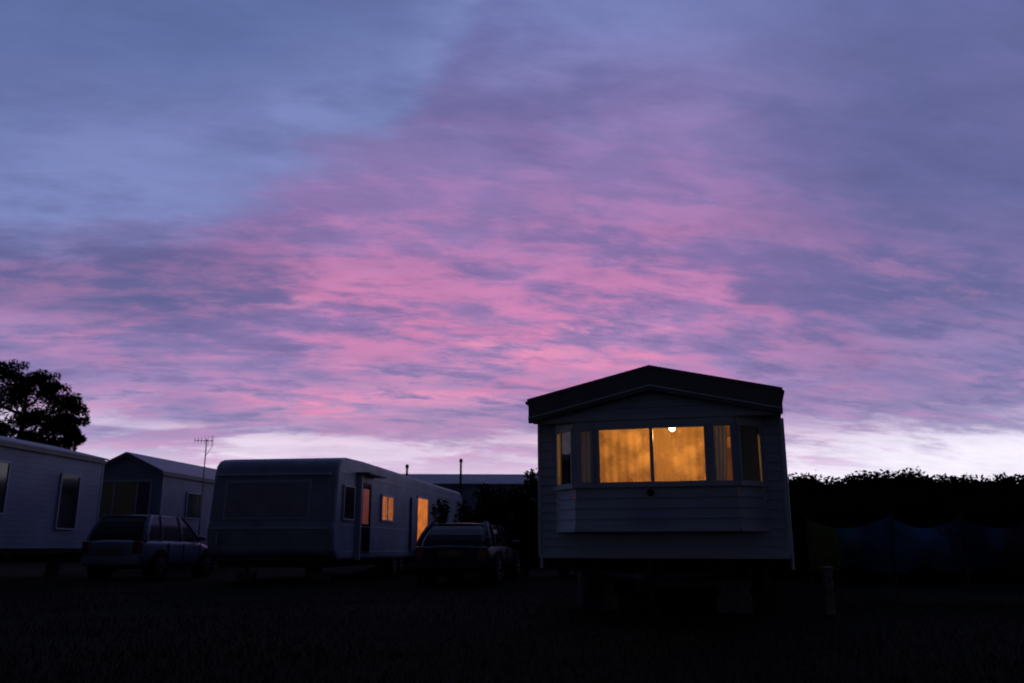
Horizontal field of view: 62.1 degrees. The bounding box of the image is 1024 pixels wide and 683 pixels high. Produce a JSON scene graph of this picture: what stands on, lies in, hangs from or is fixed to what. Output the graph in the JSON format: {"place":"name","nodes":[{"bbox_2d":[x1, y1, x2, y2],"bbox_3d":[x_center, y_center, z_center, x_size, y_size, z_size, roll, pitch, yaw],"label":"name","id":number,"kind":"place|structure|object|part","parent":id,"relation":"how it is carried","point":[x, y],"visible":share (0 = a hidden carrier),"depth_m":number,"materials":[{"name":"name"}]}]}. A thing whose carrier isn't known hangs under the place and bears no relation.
{"place":"outdoors","nodes":[
{"label":"outdoors","id":0,"kind":"place"},
{"bbox_2d":[0,561,1023,682],"bbox_3d":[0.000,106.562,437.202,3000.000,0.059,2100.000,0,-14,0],"label":"ground","id":1,"kind":"structure","parent":0,"point":[28,572],"depth_m":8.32,"materials":[{"name":"green plant"}]},
{"bbox_2d":[0,359,90,562],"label":"tree","id":2,"kind":"object","parent":1,"relation":"on","point":[21,389],"visible":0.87,"depth_m":44.94,"materials":[{"name":"leaves"},{"name":"bark"}]},
{"bbox_2d":[0,436,108,575],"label":"static caravan","id":3,"kind":"object","parent":1,"relation":"on","point":[50,497],"visible":0.91,"depth_m":21.94,"materials":[{"name":"metal"}]},
{"bbox_2d":[0,462,8,512],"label":"window pane","id":4,"kind":"structure","parent":3,"relation":"in","point":[4,467],"depth_m":20.18,"materials":[{"name":"glass"}]},
{"bbox_2d":[2,463,10,512],"bbox_3d":[-12.083,3.498,20.307,0.058,1.170,0.040,-1,-14,4],"label":"window frame side","id":5,"kind":"structure","parent":3,"relation":"in","point":[9,463],"depth_m":20.30,"materials":[{"name":"white plastic"}]},
{"bbox_2d":[54,475,62,527],"bbox_3d":[-11.915,4.194,22.334,0.058,1.370,0.040,-1,-14,4],"label":"window frame side","id":6,"kind":"structure","parent":3,"relation":"in","point":[61,476],"depth_m":22.32,"materials":[{"name":"white plastic"}]},
{"bbox_2d":[54,528,75,529],"bbox_3d":[-11.881,4.980,22.585,0.060,0.040,0.900,-1,-14,4],"label":"window frame bottom","id":7,"kind":"structure","parent":3,"relation":"in","point":[54,528],"depth_m":22.57,"materials":[{"name":"white plastic"}]},
{"bbox_2d":[57,475,79,527],"bbox_3d":[-11.881,4.295,22.750,0.008,1.370,0.820,-1,-14,4],"label":"window pane","id":8,"kind":"structure","parent":3,"relation":"in","point":[70,484],"depth_m":22.76,"materials":[{"name":"black glass"}]},
{"bbox_2d":[60,473,81,476],"bbox_3d":[-11.881,3.610,22.916,0.060,0.040,0.900,-1,-14,4],"label":"window frame top","id":9,"kind":"structure","parent":3,"relation":"in","point":[61,473],"depth_m":22.83,"materials":[{"name":"white plastic"}]},
{"bbox_2d":[74,477,81,528],"bbox_3d":[-11.848,4.396,23.167,0.058,1.370,0.040,-1,-14,4],"label":"window frame side","id":10,"kind":"structure","parent":3,"relation":"in","point":[80,477],"depth_m":23.15,"materials":[{"name":"white plastic"}]},
{"bbox_2d":[81,513,214,579],"bbox_3d":[-9.202,5.311,21.957,1.960,1.593,3.950,-2,-14,9],"label":"parked car","id":11,"kind":"object","parent":1,"relation":"on","point":[152,546],"visible":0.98,"depth_m":20.54,"materials":[{"name":"silver metal"}]},
{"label":"windows","id":12,"kind":"part","parent":11,"relation":"part of","materials":[{"name":"black glass"}]},
{"bbox_2d":[98,452,226,570],"bbox_3d":[-12.274,6.341,31.123,2.700,3.810,7.370,-2,-14,7],"label":"static caravan","id":13,"kind":"object","parent":1,"relation":"on","point":[135,484],"visible":0.2,"depth_m":28.16,"materials":[{"name":"metal"}]},
{"bbox_2d":[99,481,150,518],"bbox_3d":[-12.694,5.202,27.881,1.700,1.200,0.008,-2,-14,7],"label":"window pane","id":14,"kind":"structure","parent":13,"relation":"in","point":[125,492],"depth_m":27.89,"materials":[{"name":"black glass"}]},
{"bbox_2d":[103,480,152,481],"bbox_3d":[-12.694,4.594,28.028,1.800,0.050,0.060,-2,-14,7],"label":"window frame top","id":15,"kind":"structure","parent":13,"relation":"in","point":[103,480],"depth_m":28.01,"materials":[{"name":"white plastic"}]},
{"bbox_2d":[148,481,152,513],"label":"window frame side","id":16,"kind":"structure","parent":13,"relation":"in","point":[151,485],"depth_m":27.78,"materials":[{"name":"white plastic"}]},
{"bbox_2d":[184,493,187,516],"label":"window frame side","id":17,"kind":"structure","parent":13,"relation":"in","point":[185,515],"depth_m":29.28,"materials":[{"name":"white plastic"}]},
{"bbox_2d":[186,493,199,517],"bbox_3d":[-11.164,5.760,29.761,0.008,0.820,0.920,-2,-14,7],"label":"window pane","id":18,"kind":"structure","parent":13,"relation":"in","point":[193,505],"depth_m":29.77,"materials":[{"name":"glass"}]},
{"bbox_2d":[194,437,212,542],"bbox_3d":[-8.785,4.547,23.792,0.517,3.850,0.063,4,-14,-14],"label":"tv aerial","id":19,"kind":"object","parent":1,"relation":"on","point":[201,440],"visible":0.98,"depth_m":24.00,"materials":[{"name":"grey metal"}]},
{"bbox_2d":[207,458,462,580],"bbox_3d":[-4.000,5.389,25.168,3.930,2.860,14.316,-2,-14,9],"label":"static caravan","id":20,"kind":"object","parent":1,"relation":"on","point":[313,517],"visible":0.83,"depth_m":19.45,"materials":[{"name":"paint"}]},
{"bbox_2d":[222,480,311,519],"bbox_3d":[-5.553,3.588,19.298,2.060,0.880,0.120,-2,-14,9],"label":"front window frame","id":21,"kind":"structure","parent":20,"relation":"in","point":[236,481],"depth_m":19.27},
{"bbox_2d":[342,486,345,517],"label":"window frame side","id":22,"kind":"structure","parent":20,"relation":"in","point":[343,498],"depth_m":19.43,"materials":[{"name":"white plastic"}]},
{"bbox_2d":[344,487,353,518],"bbox_3d":[-3.801,3.757,19.783,0.008,0.720,0.670,-2,-14,9],"label":"window pane","id":23,"kind":"structure","parent":20,"relation":"in","point":[349,492],"depth_m":19.80,"materials":[{"name":"black glass"}]},
{"bbox_2d":[353,488,355,518],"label":"window frame side","id":24,"kind":"structure","parent":20,"relation":"in","point":[354,488],"depth_m":20.09,"materials":[{"name":"white plastic"}]},
{"bbox_2d":[360,482,371,553],"bbox_3d":[-3.636,4.322,20.843,0.022,1.700,1.000,-2,-14,9],"label":"door","id":25,"kind":"structure","parent":20,"relation":"in","point":[365,531],"depth_m":20.99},
{"bbox_2d":[380,496,382,518],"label":"window frame side","id":26,"kind":"structure","parent":20,"relation":"in","point":[381,503],"depth_m":22.17,"materials":[{"name":"white plastic"}]},
{"bbox_2d":[380,519,393,522],"bbox_3d":[-3.328,4.776,22.611,0.060,0.050,1.100,-2,-14,9],"label":"window frame bottom","id":27,"kind":"structure","parent":20,"relation":"in","point":[381,520],"depth_m":22.52,"materials":[{"name":"white plastic"}]},
{"bbox_2d":[382,496,392,520],"bbox_3d":[-3.328,4.460,22.687,0.008,0.600,1.000,-2,-14,9],"label":"window pane","id":28,"kind":"structure","parent":20,"relation":"in","point":[390,509],"depth_m":22.72,"materials":[{"name":"brown glass"}]},
{"bbox_2d":[410,497,417,550],"bbox_3d":[-2.901,5.393,25.120,0.040,1.530,0.660,-2,-14,7],"label":"open door","id":29,"kind":"structure","parent":20,"relation":"in","point":[414,501],"depth_m":25.03,"materials":[{"name":"paint"}]},
{"bbox_2d":[459,459,462,496],"bbox_3d":[-2.150,7.070,35.328,0.160,4.370,0.156,0,-14,0],"label":"chimney flue","id":30,"kind":"object","parent":20,"relation":"on","point":[460,461],"visible":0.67,"depth_m":35.63,"materials":[{"name":"metal"}]},
{"bbox_2d":[430,498,473,523],"bbox_3d":[-1.676,5.996,26.287,1.986,2.254,2.053,0,-14,0],"label":"shrub","id":31,"kind":"object","parent":1,"relation":"on","point":[441,509],"visible":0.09,"depth_m":26.42,"materials":[{"name":"green plant"}]},
{"bbox_2d":[415,521,520,584],"bbox_3d":[-0.902,4.792,19.202,1.960,1.364,4.100,-2,-14,10],"label":"parked car","id":32,"kind":"object","parent":1,"relation":"on","point":[453,551],"visible":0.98,"depth_m":17.55,"materials":[{"name":"blue paint"}]},
{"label":"windows","id":33,"kind":"part","parent":32,"relation":"part of","materials":[{"name":"black glass"}]},
{"bbox_2d":[403,474,548,564],"bbox_3d":[0.657,7.824,37.466,12.370,3.910,3.300,0,-14,-2],"label":"static caravan","id":34,"kind":"object","parent":1,"relation":"on","point":[471,483],"visible":0.02,"depth_m":36.36,"materials":[{"name":"metal"}]},
{"bbox_2d":[458,483,513,575],"bbox_3d":[-0.730,5.157,23.526,2.121,2.560,2.375,0,-14,0],"label":"shrub","id":35,"kind":"object","parent":1,"relation":"on","point":[489,505],"visible":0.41,"depth_m":23.13,"materials":[{"name":"green plant"}]},
{"bbox_2d":[503,468,546,575],"bbox_3d":[0.373,4.887,23.064,1.627,2.859,1.756,0,-14,0],"label":"shrub","id":36,"kind":"object","parent":1,"relation":"on","point":[524,535],"visible":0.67,"depth_m":22.75,"materials":[{"name":"green plant"}]},
{"bbox_2d":[525,365,794,620],"bbox_3d":[2.809,2.662,13.872,2.994,2.850,10.486,-4,-14,15],"label":"static caravan","id":37,"kind":"object","parent":1,"relation":"on","point":[643,471],"visible":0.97,"depth_m":9.89,"materials":[{"name":"metal"}]},
{"bbox_2d":[556,434,559,484],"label":"window frame side","id":38,"kind":"structure","parent":37,"relation":"in","point":[557,435],"depth_m":10.42,"materials":[{"name":"white plastic"}]},
{"bbox_2d":[556,483,572,486],"bbox_3d":[0.649,1.732,10.222,0.060,0.025,0.357,7,-15,-28],"label":"window frame bottom","id":39,"kind":"structure","parent":37,"relation":"in","point":[571,483],"depth_m":10.20,"materials":[{"name":"white plastic"}]},
{"bbox_2d":[556,429,572,433],"bbox_3d":[0.649,1.103,10.374,0.060,0.025,0.357,7,-15,-28],"label":"window frame top","id":40,"kind":"structure","parent":37,"relation":"in","point":[565,431],"depth_m":10.34,"materials":[{"name":"white plastic"}]},
{"bbox_2d":[559,432,570,484],"bbox_3d":[0.649,1.417,10.298,0.008,0.622,0.307,7,-15,-28],"label":"window pane","id":41,"kind":"structure","parent":37,"relation":"in","point":[564,439],"depth_m":10.32,"materials":[{"name":"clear glass"}]},
{"bbox_2d":[570,431,572,482],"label":"window frame side","id":42,"kind":"structure","parent":37,"relation":"in","point":[571,432],"depth_m":10.15,"materials":[{"name":"white plastic"}]},
{"bbox_2d":[577,431,580,481],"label":"window frame side","id":43,"kind":"structure","parent":37,"relation":"in","point":[578,433],"depth_m":10.08,"materials":[{"name":"white plastic"}]},
{"bbox_2d":[576,428,592,431],"bbox_3d":[0.874,1.056,10.161,0.200,0.035,0.060,-4,-14,15],"label":"window frame top","id":44,"kind":"structure","parent":37,"relation":"in","point":[578,429],"depth_m":10.14,"materials":[{"name":"white plastic"}]},
{"bbox_2d":[577,482,593,484],"bbox_3d":[0.874,1.676,10.011,0.200,0.035,0.060,-4,-14,15],"label":"window frame bottom","id":45,"kind":"structure","parent":37,"relation":"in","point":[578,483],"depth_m":9.98,"materials":[{"name":"white plastic"}]},
{"bbox_2d":[590,431,593,481],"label":"window frame side","id":46,"kind":"structure","parent":37,"relation":"in","point":[591,432],"depth_m":10.04,"materials":[{"name":"white plastic"}]},
{"bbox_2d":[596,430,600,481],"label":"window frame side","id":47,"kind":"structure","parent":37,"relation":"in","point":[597,431],"depth_m":10.02,"materials":[{"name":"white plastic"}]},
{"bbox_2d":[596,424,705,430],"bbox_3d":[1.621,1.004,9.961,1.270,0.028,0.060,-4,-14,15],"label":"window frame top","id":48,"kind":"structure","parent":37,"relation":"in","point":[684,425],"depth_m":9.93,"materials":[{"name":"white plastic"}]},
{"bbox_2d":[598,480,708,484],"bbox_3d":[1.621,1.630,9.809,1.270,0.028,0.060,-4,-14,15],"label":"window frame bottom","id":49,"kind":"structure","parent":37,"relation":"in","point":[697,481],"depth_m":9.78,"materials":[{"name":"white plastic"}]},
{"bbox_2d":[703,426,708,479],"bbox_3d":[2.219,1.279,9.725,0.028,0.616,0.058,-4,-14,15],"label":"window frame side","id":50,"kind":"structure","parent":37,"relation":"in","point":[704,427],"depth_m":9.70,"materials":[{"name":"white plastic"}]},
{"bbox_2d":[711,426,715,479],"bbox_3d":[2.303,1.273,9.702,0.025,0.622,0.058,-4,-14,15],"label":"window frame side","id":51,"kind":"structure","parent":37,"relation":"in","point":[712,428],"depth_m":9.68,"materials":[{"name":"white plastic"}]},
{"bbox_2d":[696,448,732,479],"bbox_3d":[3.098,2.318,12.622,0.650,1.470,0.030,-4,-14,15],"label":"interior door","id":52,"kind":"structure","parent":37,"relation":"in","point":[701,462],"depth_m":12.74,"materials":[{"name":"brown wood"}]},
{"bbox_2d":[711,423,731,425],"bbox_3d":[2.401,0.952,9.751,0.230,0.025,0.060,-4,-14,15],"label":"window frame top","id":53,"kind":"structure","parent":37,"relation":"in","point":[712,424],"depth_m":9.73,"materials":[{"name":"white plastic"}]},
{"bbox_2d":[714,480,734,482],"bbox_3d":[2.401,1.581,9.599,0.230,0.025,0.060,-4,-14,15],"label":"window frame bottom","id":54,"kind":"structure","parent":37,"relation":"in","point":[715,481],"depth_m":9.57,"materials":[{"name":"white plastic"}]},
{"bbox_2d":[729,425,734,479],"bbox_3d":[2.500,1.260,9.649,0.025,0.622,0.058,-4,-14,15],"label":"window frame side","id":55,"kind":"structure","parent":37,"relation":"in","point":[731,439],"depth_m":9.62,"materials":[{"name":"white plastic"}]},
{"bbox_2d":[737,425,742,479],"bbox_3d":[2.577,1.263,9.659,0.025,0.622,0.058,8,-16,-30],"label":"window frame side","id":56,"kind":"structure","parent":37,"relation":"in","point":[738,426],"depth_m":9.63,"materials":[{"name":"white plastic"}]},
{"bbox_2d":[737,423,760,426],"bbox_3d":[2.721,0.968,9.816,0.357,0.025,0.060,8,-16,-30],"label":"window frame top","id":57,"kind":"structure","parent":37,"relation":"in","point":[741,424],"depth_m":9.79,"materials":[{"name":"white plastic"}]},
{"bbox_2d":[740,426,760,480],"bbox_3d":[2.721,1.282,9.740,0.307,0.622,0.008,8,-16,-30],"label":"window pane","id":58,"kind":"structure","parent":37,"relation":"in","point":[748,435],"depth_m":9.75,"materials":[{"name":"black glass"}]},
{"bbox_2d":[740,480,763,482],"bbox_3d":[2.721,1.597,9.664,0.357,0.025,0.060,8,-16,-30],"label":"window frame bottom","id":59,"kind":"structure","parent":37,"relation":"in","point":[748,481],"depth_m":9.62,"materials":[{"name":"white plastic"}]},
{"bbox_2d":[757,427,763,480],"bbox_3d":[2.864,1.302,9.822,0.025,0.622,0.058,8,-16,-30],"label":"window frame side","id":60,"kind":"structure","parent":37,"relation":"in","point":[759,429],"depth_m":9.80,"materials":[{"name":"white plastic"}]},
{"bbox_2d":[820,567,835,614],"bbox_3d":[3.650,2.860,9.760,0.120,0.530,0.202,0,-14,0],"label":"water tap post","id":61,"kind":"object","parent":1,"relation":"on","point":[827,575],"visible":1,"depth_m":9.76,"materials":[{"name":"metal"}]},
{"bbox_2d":[654,466,1023,582],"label":"hedge","id":62,"kind":"object","parent":1,"relation":"on","point":[904,497],"visible":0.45,"depth_m":19.59,"materials":[{"name":"green plant"}]},
{"bbox_2d":[805,512,1023,598],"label":"windbreak","id":63,"kind":"object","parent":1,"relation":"on","point":[869,547],"visible":0.99,"depth_m":12.86,"materials":[{"name":"blue fabric"}]},
{"bbox_2d":[0,0,1023,483],"label":"sky","id":64,"kind":"structure","parent":0,"point":[373,232],"materials":[{"name":"purple"}]}
]}

